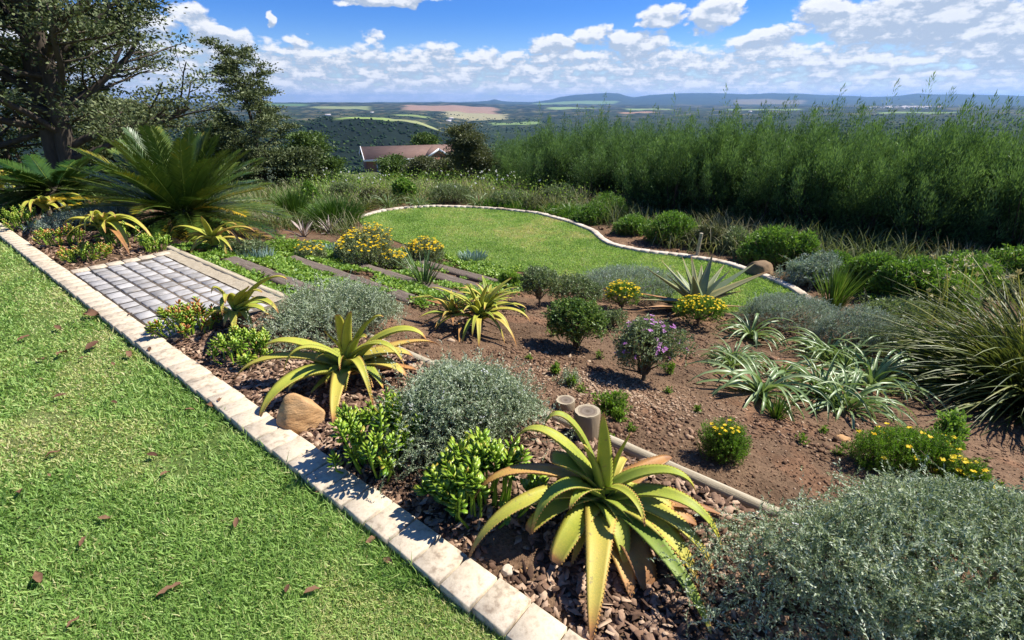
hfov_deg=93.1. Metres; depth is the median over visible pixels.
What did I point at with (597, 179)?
hedge shrub
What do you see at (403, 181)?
leafy shrub
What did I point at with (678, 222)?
leafy shrub
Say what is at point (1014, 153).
hedge shrub
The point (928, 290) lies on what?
seed stalk
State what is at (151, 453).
dry leaf
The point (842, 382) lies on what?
strap plant
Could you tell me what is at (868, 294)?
seedling
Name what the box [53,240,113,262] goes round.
succulent
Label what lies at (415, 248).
silver daisy
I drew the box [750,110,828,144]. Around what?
hedge shrub
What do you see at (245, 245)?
leafy shrub
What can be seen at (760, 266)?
rock
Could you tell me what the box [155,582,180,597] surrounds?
dry leaf
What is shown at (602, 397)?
seedling
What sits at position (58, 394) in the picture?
dry leaf
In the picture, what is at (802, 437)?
seedling
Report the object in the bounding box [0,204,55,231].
succulent
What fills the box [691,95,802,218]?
hedge shrub
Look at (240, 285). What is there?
patio border
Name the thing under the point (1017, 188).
hedge shrub
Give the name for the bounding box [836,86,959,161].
hedge shrub
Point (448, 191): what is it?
leafy shrub
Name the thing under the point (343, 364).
aloe
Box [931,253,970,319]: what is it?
seed stalk
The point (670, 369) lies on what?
seedling
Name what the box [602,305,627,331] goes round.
grey shrub
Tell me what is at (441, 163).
bushy tree
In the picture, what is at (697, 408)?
seedling
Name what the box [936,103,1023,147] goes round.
hedge shrub
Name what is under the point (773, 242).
leafy shrub
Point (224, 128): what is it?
sapling
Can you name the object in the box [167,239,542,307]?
ground cover
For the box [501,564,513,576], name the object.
pebble
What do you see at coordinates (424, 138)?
shade tree
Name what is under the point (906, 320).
grey shrub
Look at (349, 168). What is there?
woods
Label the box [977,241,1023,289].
leafy shrub
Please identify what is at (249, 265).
sleeper
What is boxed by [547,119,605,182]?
hedge shrub
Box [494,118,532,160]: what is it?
hedge shrub
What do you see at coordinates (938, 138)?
hedge shrub
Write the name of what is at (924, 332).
leafy shrub
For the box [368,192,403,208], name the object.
grass tuft
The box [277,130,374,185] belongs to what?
bushy tree
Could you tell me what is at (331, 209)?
rush tuft
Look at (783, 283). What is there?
lawn kerb
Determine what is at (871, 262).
leafy shrub
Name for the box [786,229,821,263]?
leafy shrub
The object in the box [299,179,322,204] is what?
leafy shrub
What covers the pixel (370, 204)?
grass tuft
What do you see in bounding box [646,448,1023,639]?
silver shrub
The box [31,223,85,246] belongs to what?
succulent
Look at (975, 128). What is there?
hedge shrub
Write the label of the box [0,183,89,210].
silver mat plant
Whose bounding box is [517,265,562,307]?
round shrub
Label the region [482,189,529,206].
leafy shrub
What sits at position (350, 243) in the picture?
bush
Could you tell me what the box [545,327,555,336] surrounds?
seedling
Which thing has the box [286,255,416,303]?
sleeper
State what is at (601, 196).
leafy shrub
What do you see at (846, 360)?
strap plant
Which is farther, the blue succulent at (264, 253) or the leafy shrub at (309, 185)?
the leafy shrub at (309, 185)
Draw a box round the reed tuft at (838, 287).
[809,258,878,308]
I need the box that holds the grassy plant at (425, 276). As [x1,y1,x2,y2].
[391,239,447,284]
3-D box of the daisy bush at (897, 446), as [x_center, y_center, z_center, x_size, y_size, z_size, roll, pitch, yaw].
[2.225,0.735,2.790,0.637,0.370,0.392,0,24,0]
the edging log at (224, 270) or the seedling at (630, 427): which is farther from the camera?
the edging log at (224, 270)
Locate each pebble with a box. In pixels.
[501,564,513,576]
[835,434,850,441]
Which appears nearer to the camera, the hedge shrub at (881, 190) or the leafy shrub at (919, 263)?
the leafy shrub at (919, 263)
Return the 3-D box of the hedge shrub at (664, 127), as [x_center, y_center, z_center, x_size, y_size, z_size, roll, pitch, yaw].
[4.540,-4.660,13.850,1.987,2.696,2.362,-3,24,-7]
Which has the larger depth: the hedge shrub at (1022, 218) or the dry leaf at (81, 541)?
the hedge shrub at (1022, 218)
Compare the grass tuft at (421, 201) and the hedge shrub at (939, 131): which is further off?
the grass tuft at (421, 201)
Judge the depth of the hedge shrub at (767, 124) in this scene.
11.96 m
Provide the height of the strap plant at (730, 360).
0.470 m
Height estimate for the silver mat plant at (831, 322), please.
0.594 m
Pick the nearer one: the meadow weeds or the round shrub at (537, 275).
the round shrub at (537, 275)
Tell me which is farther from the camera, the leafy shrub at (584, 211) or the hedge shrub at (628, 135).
the hedge shrub at (628, 135)
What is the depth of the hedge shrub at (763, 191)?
9.48 m
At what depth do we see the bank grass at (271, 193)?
12.85 m
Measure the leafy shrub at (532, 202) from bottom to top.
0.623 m
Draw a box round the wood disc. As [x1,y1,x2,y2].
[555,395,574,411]
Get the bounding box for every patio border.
[70,251,169,274]
[159,250,282,302]
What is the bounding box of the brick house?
[359,144,452,171]
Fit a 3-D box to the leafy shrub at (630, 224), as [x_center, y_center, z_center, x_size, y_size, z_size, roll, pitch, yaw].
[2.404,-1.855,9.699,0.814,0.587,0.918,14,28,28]
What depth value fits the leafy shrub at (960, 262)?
6.54 m
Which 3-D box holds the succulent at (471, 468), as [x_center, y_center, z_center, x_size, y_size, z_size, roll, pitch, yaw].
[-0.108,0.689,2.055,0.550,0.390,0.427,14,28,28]
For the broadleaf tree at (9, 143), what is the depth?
10.62 m
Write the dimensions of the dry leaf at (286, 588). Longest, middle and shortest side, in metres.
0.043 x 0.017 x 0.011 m
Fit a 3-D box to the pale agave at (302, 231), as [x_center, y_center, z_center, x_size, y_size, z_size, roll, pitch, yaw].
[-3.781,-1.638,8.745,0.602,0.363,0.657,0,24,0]
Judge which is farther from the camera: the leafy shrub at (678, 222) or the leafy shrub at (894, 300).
the leafy shrub at (678, 222)
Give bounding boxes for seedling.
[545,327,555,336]
[547,361,559,375]
[565,372,577,387]
[575,383,588,392]
[591,390,618,409]
[596,350,604,359]
[611,406,628,422]
[625,421,638,431]
[660,361,675,374]
[663,386,672,393]
[691,404,704,413]
[794,432,809,444]
[818,425,829,433]
[830,445,846,455]
[858,292,876,300]
[929,407,972,455]
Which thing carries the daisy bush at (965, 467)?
on the ground at (494, 113)
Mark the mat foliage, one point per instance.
(566, 212)
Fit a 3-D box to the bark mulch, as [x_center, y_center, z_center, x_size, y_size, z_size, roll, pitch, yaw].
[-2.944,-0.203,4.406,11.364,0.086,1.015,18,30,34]
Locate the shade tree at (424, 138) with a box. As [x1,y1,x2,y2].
[408,131,442,144]
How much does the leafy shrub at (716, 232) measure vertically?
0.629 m
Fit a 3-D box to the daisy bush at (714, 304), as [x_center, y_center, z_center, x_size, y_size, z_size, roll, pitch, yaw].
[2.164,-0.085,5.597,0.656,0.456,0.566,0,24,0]
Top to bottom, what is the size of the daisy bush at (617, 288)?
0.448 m
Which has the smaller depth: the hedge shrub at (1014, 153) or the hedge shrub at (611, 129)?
the hedge shrub at (1014, 153)
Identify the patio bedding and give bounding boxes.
[70,255,281,342]
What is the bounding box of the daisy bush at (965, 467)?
[922,448,996,487]
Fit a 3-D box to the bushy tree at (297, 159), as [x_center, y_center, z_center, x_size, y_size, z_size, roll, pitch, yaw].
[-7.125,-4.734,15.657,2.885,1.789,3.176,0,24,0]
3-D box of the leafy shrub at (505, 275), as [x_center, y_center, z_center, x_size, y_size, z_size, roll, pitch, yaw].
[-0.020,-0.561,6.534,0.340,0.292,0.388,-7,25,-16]
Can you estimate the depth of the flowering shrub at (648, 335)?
3.54 m
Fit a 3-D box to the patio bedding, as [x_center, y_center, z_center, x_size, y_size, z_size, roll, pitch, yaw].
[-3.295,-0.288,4.652,2.620,0.083,0.900,18,30,34]
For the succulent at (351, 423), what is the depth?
2.25 m
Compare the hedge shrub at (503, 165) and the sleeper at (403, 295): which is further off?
the hedge shrub at (503, 165)
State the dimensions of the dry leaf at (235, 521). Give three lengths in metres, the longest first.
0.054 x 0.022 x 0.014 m
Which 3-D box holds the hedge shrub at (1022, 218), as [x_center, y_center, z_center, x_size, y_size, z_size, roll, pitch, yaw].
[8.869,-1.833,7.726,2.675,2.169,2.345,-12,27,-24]
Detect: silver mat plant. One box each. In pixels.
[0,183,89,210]
[17,197,156,233]
[578,260,687,303]
[734,288,841,338]
[804,300,910,360]
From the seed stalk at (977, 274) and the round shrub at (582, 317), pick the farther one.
the seed stalk at (977, 274)
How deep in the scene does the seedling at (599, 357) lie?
4.13 m
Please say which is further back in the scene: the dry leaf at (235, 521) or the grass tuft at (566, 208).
the grass tuft at (566, 208)
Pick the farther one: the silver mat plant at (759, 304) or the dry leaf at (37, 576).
the silver mat plant at (759, 304)
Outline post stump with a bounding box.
[572,404,600,441]
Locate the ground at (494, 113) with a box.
[0,93,1023,639]
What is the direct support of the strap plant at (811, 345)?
on the ground at (494, 113)
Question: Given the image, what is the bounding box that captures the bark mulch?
[0,213,1006,639]
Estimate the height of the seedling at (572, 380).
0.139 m
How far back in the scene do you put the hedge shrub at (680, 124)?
12.91 m
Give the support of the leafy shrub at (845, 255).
on the ground at (494, 113)
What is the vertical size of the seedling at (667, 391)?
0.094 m
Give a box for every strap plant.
[682,349,836,421]
[692,334,770,376]
[712,310,796,350]
[739,347,818,382]
[760,349,892,422]
[764,357,919,428]
[776,327,888,372]
[782,335,915,391]
[804,338,947,411]
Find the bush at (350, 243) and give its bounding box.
[332,221,396,265]
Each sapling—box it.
[170,115,273,189]
[193,37,320,187]
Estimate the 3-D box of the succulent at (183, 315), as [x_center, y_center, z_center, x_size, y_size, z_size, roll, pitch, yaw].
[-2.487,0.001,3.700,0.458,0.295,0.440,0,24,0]
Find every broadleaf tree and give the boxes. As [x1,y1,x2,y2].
[0,0,209,172]
[0,0,243,169]
[0,1,187,149]
[66,78,213,190]
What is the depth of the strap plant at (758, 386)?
3.68 m
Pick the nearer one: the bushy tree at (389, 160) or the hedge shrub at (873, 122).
the hedge shrub at (873, 122)
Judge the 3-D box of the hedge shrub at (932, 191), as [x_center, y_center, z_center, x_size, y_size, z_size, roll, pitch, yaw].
[7.288,-2.037,8.202,2.111,2.082,1.850,-14,28,-29]
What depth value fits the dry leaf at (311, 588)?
1.75 m
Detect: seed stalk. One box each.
[908,269,949,314]
[914,288,942,326]
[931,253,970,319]
[953,255,981,307]
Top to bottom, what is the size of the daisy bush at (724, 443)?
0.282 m
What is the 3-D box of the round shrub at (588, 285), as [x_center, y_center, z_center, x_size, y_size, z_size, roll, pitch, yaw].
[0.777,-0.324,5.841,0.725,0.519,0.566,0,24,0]
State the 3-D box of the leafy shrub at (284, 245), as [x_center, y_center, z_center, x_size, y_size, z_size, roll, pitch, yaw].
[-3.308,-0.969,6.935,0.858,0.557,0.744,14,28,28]
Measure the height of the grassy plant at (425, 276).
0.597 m
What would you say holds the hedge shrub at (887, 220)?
on the ground at (494, 113)
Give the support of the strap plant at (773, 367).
on the ground at (494, 113)
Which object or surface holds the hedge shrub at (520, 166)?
on the ground at (494, 113)
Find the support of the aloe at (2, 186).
on the ground at (494, 113)
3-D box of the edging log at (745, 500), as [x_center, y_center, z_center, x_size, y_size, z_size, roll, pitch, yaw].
[0.958,0.787,2.253,1.820,0.072,0.076,18,30,34]
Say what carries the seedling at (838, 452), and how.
on the ground at (494, 113)
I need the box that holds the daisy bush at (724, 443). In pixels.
[695,415,752,465]
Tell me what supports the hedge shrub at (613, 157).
on the ground at (494, 113)
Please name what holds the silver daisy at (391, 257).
on the ground at (494, 113)
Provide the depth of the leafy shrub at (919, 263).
6.16 m
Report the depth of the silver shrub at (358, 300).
3.69 m
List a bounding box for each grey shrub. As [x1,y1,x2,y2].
[552,365,581,387]
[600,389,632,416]
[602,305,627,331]
[854,312,925,355]
[855,293,954,318]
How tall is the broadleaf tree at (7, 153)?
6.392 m
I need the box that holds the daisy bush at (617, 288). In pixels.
[604,279,642,310]
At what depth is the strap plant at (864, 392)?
3.66 m
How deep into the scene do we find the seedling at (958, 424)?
3.01 m
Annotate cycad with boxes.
[0,147,137,222]
[39,123,292,245]
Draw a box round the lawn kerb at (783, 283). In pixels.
[362,205,814,303]
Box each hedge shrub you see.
[483,131,539,186]
[488,130,530,187]
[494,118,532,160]
[509,137,572,190]
[521,124,611,190]
[523,101,574,185]
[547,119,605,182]
[567,132,631,197]
[571,93,624,151]
[578,118,630,190]
[580,109,634,150]
[603,115,676,201]
[605,103,664,198]
[609,125,699,214]
[621,122,648,143]
[622,104,705,154]
[635,92,737,214]
[640,108,691,143]
[659,121,755,206]
[660,130,759,221]
[664,108,733,144]
[681,126,799,223]
[689,85,776,216]
[690,115,777,144]
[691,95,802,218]
[714,113,844,184]
[725,118,830,228]
[731,97,796,150]
[737,111,881,230]
[748,82,856,224]
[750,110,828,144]
[762,123,931,239]
[787,97,920,224]
[808,77,899,156]
[815,118,994,248]
[819,117,955,244]
[835,124,929,187]
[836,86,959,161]
[870,134,1020,254]
[874,71,1023,239]
[887,123,1023,246]
[900,116,1023,240]
[909,95,1011,157]
[912,121,1023,256]
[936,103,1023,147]
[947,119,1023,255]
[957,159,1023,252]
[979,138,1023,181]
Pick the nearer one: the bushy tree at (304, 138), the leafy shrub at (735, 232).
the leafy shrub at (735, 232)
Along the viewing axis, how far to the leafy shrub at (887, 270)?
6.30 m
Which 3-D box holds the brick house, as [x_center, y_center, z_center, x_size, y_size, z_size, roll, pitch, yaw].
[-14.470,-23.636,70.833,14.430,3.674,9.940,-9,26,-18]
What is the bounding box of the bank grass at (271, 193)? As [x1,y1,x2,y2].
[4,178,344,211]
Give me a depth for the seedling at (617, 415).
2.97 m
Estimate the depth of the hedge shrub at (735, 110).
10.62 m
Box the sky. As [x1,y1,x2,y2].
[0,0,1023,102]
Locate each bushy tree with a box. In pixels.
[246,145,333,191]
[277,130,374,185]
[371,152,408,180]
[394,154,437,183]
[417,156,463,185]
[434,121,502,187]
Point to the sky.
(360, 51)
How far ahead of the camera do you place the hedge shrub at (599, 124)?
15.96 m
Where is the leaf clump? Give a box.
[825,251,1023,452]
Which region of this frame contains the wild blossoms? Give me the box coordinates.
[312,167,540,188]
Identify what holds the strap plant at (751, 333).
on the ground at (494, 113)
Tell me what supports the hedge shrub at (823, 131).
on the ground at (494, 113)
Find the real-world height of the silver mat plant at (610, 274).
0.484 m
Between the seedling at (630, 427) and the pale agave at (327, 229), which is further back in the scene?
the pale agave at (327, 229)
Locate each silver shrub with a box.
[235,268,410,360]
[363,334,577,494]
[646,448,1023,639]
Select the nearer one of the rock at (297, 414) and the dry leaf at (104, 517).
the dry leaf at (104, 517)
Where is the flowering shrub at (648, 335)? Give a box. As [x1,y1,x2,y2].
[611,313,697,380]
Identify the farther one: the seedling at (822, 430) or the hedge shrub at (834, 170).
the hedge shrub at (834, 170)
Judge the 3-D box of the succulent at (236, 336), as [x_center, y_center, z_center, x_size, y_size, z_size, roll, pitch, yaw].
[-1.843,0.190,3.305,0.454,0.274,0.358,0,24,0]
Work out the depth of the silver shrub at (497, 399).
2.36 m
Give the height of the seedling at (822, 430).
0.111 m
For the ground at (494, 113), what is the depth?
4.79 m
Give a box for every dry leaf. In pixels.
[32,571,42,582]
[53,393,66,397]
[66,616,79,627]
[79,536,85,546]
[83,309,98,315]
[85,341,98,349]
[98,515,110,518]
[126,351,131,356]
[146,451,157,455]
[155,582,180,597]
[233,517,238,527]
[284,584,289,591]
[304,585,320,593]
[365,535,375,543]
[383,557,392,562]
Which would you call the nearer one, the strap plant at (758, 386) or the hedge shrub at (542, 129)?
the strap plant at (758, 386)
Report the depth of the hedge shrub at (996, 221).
7.92 m
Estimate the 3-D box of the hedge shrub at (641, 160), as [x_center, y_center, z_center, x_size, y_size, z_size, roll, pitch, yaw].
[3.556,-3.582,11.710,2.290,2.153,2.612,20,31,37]
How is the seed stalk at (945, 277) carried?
on the ground at (494, 113)
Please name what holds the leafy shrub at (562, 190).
on the ground at (494, 113)
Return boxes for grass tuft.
[352,196,384,209]
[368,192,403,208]
[399,193,438,206]
[459,193,490,205]
[549,202,586,218]
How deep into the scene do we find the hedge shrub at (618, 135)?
13.41 m
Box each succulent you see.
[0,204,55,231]
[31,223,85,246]
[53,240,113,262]
[94,220,139,246]
[136,232,172,252]
[144,296,222,337]
[206,324,272,368]
[232,244,275,257]
[317,241,336,249]
[326,386,424,483]
[410,426,549,528]
[456,249,488,260]
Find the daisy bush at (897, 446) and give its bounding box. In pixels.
[839,421,962,481]
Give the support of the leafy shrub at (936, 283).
on the ground at (494, 113)
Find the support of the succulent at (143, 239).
on the ground at (494, 113)
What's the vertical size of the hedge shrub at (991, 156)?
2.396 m
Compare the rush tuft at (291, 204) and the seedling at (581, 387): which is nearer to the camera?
the seedling at (581, 387)
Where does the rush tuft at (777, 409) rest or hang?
on the ground at (494, 113)
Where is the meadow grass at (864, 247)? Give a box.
[201,173,1023,307]
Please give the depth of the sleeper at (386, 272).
6.22 m
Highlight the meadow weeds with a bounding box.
[287,161,640,204]
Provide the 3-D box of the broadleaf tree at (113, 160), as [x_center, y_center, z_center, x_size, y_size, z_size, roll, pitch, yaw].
[-12.681,-5.628,15.971,5.063,4.196,4.191,18,30,34]
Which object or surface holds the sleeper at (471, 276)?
on the ground at (494, 113)
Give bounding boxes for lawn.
[0,239,483,639]
[361,208,802,312]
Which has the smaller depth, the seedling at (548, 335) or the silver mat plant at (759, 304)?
the seedling at (548, 335)
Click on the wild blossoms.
(426, 172)
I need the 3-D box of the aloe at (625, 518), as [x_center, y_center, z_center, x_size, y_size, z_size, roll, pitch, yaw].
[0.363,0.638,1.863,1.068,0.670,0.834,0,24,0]
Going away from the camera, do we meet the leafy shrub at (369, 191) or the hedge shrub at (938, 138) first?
the hedge shrub at (938, 138)
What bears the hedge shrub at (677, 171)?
on the ground at (494, 113)
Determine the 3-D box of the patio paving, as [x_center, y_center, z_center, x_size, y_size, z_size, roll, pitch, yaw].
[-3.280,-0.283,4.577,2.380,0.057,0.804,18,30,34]
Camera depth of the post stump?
2.52 m
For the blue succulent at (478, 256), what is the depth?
8.01 m
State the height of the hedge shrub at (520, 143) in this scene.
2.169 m
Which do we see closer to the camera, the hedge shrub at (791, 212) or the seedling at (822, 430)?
the seedling at (822, 430)
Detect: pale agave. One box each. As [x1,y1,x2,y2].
[282,219,316,236]
[316,215,340,233]
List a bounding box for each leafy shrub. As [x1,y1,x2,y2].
[226,234,271,255]
[256,229,303,253]
[290,203,327,222]
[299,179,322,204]
[325,181,362,197]
[356,185,393,204]
[389,173,420,201]
[428,181,478,204]
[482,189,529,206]
[497,270,523,286]
[518,191,558,211]
[539,180,582,203]
[570,199,612,225]
[590,190,628,219]
[610,212,648,236]
[639,209,698,245]
[683,224,726,250]
[714,223,749,256]
[734,222,809,269]
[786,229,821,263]
[820,250,853,270]
[840,249,897,292]
[854,256,913,298]
[855,289,945,326]
[868,251,965,311]
[898,320,962,353]
[912,268,988,317]
[933,249,1009,301]
[974,251,1023,291]
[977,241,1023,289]
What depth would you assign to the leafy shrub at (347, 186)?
13.14 m
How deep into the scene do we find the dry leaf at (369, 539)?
1.95 m
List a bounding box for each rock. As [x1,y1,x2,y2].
[276,393,325,433]
[745,260,772,274]
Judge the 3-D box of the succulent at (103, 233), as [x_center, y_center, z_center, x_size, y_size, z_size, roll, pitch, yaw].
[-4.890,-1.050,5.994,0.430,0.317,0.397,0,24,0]
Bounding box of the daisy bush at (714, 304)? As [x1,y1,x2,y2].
[672,293,728,325]
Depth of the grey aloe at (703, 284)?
6.10 m
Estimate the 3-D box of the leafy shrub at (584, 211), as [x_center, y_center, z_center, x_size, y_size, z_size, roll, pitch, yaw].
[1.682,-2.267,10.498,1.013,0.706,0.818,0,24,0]
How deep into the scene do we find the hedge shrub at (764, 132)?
10.23 m
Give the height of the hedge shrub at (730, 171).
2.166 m
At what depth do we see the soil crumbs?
3.46 m
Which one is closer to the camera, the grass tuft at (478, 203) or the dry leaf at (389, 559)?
the dry leaf at (389, 559)
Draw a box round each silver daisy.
[293,239,327,262]
[376,249,409,269]
[400,235,444,262]
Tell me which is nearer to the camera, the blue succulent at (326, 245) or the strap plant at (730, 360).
the strap plant at (730, 360)
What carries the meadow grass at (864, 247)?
on the ground at (494, 113)
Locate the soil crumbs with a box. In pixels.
[185,208,1023,639]
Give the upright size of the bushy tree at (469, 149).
2.703 m
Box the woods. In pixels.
[0,112,1023,178]
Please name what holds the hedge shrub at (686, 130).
on the ground at (494, 113)
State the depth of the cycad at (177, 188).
7.02 m
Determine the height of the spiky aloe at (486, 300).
0.557 m
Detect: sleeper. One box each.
[222,256,321,290]
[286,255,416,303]
[348,261,468,295]
[366,255,482,288]
[414,258,518,290]
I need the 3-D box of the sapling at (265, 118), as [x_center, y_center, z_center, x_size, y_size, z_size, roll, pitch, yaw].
[-8.279,-6.219,15.403,3.410,4.843,3.242,0,24,0]
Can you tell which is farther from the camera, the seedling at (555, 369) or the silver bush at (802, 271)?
the silver bush at (802, 271)
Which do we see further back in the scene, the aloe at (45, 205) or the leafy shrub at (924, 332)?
the aloe at (45, 205)
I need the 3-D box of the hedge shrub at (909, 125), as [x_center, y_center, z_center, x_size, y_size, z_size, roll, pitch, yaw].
[6.995,-3.062,9.887,2.717,2.749,1.833,13,27,26]
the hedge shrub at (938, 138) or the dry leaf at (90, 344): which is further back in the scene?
the hedge shrub at (938, 138)
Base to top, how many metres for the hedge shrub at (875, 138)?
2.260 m
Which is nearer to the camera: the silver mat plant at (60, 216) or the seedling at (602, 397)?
the seedling at (602, 397)
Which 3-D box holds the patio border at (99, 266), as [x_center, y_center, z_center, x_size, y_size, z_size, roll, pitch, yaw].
[-4.263,-0.623,5.325,0.138,0.055,0.896,18,30,34]
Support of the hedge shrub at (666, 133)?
on the ground at (494, 113)
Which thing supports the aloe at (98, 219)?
on the ground at (494, 113)
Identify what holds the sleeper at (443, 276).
on the ground at (494, 113)
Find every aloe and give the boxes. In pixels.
[0,170,13,188]
[20,192,89,221]
[63,210,154,252]
[171,216,254,253]
[201,275,287,330]
[234,311,439,422]
[409,276,529,346]
[468,410,723,639]
[638,254,770,320]
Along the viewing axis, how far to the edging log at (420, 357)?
3.40 m
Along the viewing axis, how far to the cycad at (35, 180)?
7.65 m
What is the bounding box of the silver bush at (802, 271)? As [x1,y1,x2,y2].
[770,246,850,289]
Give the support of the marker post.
on the ground at (494, 113)
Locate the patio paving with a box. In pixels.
[75,256,268,337]
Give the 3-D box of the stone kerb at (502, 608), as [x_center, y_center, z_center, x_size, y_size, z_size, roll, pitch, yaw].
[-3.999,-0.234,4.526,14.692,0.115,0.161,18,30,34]
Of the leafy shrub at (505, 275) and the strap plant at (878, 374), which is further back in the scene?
the leafy shrub at (505, 275)
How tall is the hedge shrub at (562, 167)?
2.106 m
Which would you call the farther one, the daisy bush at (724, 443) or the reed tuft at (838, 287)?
the reed tuft at (838, 287)
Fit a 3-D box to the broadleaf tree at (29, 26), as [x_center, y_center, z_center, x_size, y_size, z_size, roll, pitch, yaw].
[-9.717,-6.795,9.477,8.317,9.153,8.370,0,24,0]
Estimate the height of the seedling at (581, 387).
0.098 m
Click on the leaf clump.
(987, 364)
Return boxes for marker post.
[695,233,702,255]
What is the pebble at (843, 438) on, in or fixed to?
on the ground at (494, 113)
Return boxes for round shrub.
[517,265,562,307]
[541,293,611,347]
[547,272,607,301]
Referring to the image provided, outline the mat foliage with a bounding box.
[482,197,589,223]
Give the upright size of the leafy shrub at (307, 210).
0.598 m
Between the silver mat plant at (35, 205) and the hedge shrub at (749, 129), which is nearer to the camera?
the silver mat plant at (35, 205)
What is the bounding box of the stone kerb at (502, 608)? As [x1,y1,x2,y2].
[0,223,584,639]
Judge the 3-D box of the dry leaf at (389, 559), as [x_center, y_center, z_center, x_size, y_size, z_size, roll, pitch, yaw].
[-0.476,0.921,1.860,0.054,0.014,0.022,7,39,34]
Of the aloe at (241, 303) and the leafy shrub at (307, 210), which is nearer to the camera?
the aloe at (241, 303)
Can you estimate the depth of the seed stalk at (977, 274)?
5.72 m
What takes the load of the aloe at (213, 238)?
on the ground at (494, 113)
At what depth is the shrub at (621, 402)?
3.06 m
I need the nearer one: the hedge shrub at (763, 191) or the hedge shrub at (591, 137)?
the hedge shrub at (763, 191)
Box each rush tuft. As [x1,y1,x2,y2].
[268,185,315,220]
[293,192,377,228]
[761,391,803,419]
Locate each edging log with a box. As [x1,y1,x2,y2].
[166,245,287,304]
[325,317,551,420]
[551,416,964,593]
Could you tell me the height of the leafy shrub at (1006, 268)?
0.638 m
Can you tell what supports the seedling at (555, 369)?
on the ground at (494, 113)
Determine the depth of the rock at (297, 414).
2.60 m
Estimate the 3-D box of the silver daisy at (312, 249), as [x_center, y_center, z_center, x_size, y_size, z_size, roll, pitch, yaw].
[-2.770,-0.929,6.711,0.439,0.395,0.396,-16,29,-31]
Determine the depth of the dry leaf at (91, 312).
3.99 m
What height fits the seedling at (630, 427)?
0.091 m
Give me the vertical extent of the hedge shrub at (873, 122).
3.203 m
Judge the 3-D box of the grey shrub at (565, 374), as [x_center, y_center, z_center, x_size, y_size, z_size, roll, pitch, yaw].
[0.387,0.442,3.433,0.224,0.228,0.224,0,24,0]
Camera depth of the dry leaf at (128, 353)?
3.38 m
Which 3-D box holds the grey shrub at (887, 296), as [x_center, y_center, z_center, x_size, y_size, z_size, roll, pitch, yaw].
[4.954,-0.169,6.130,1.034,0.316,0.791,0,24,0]

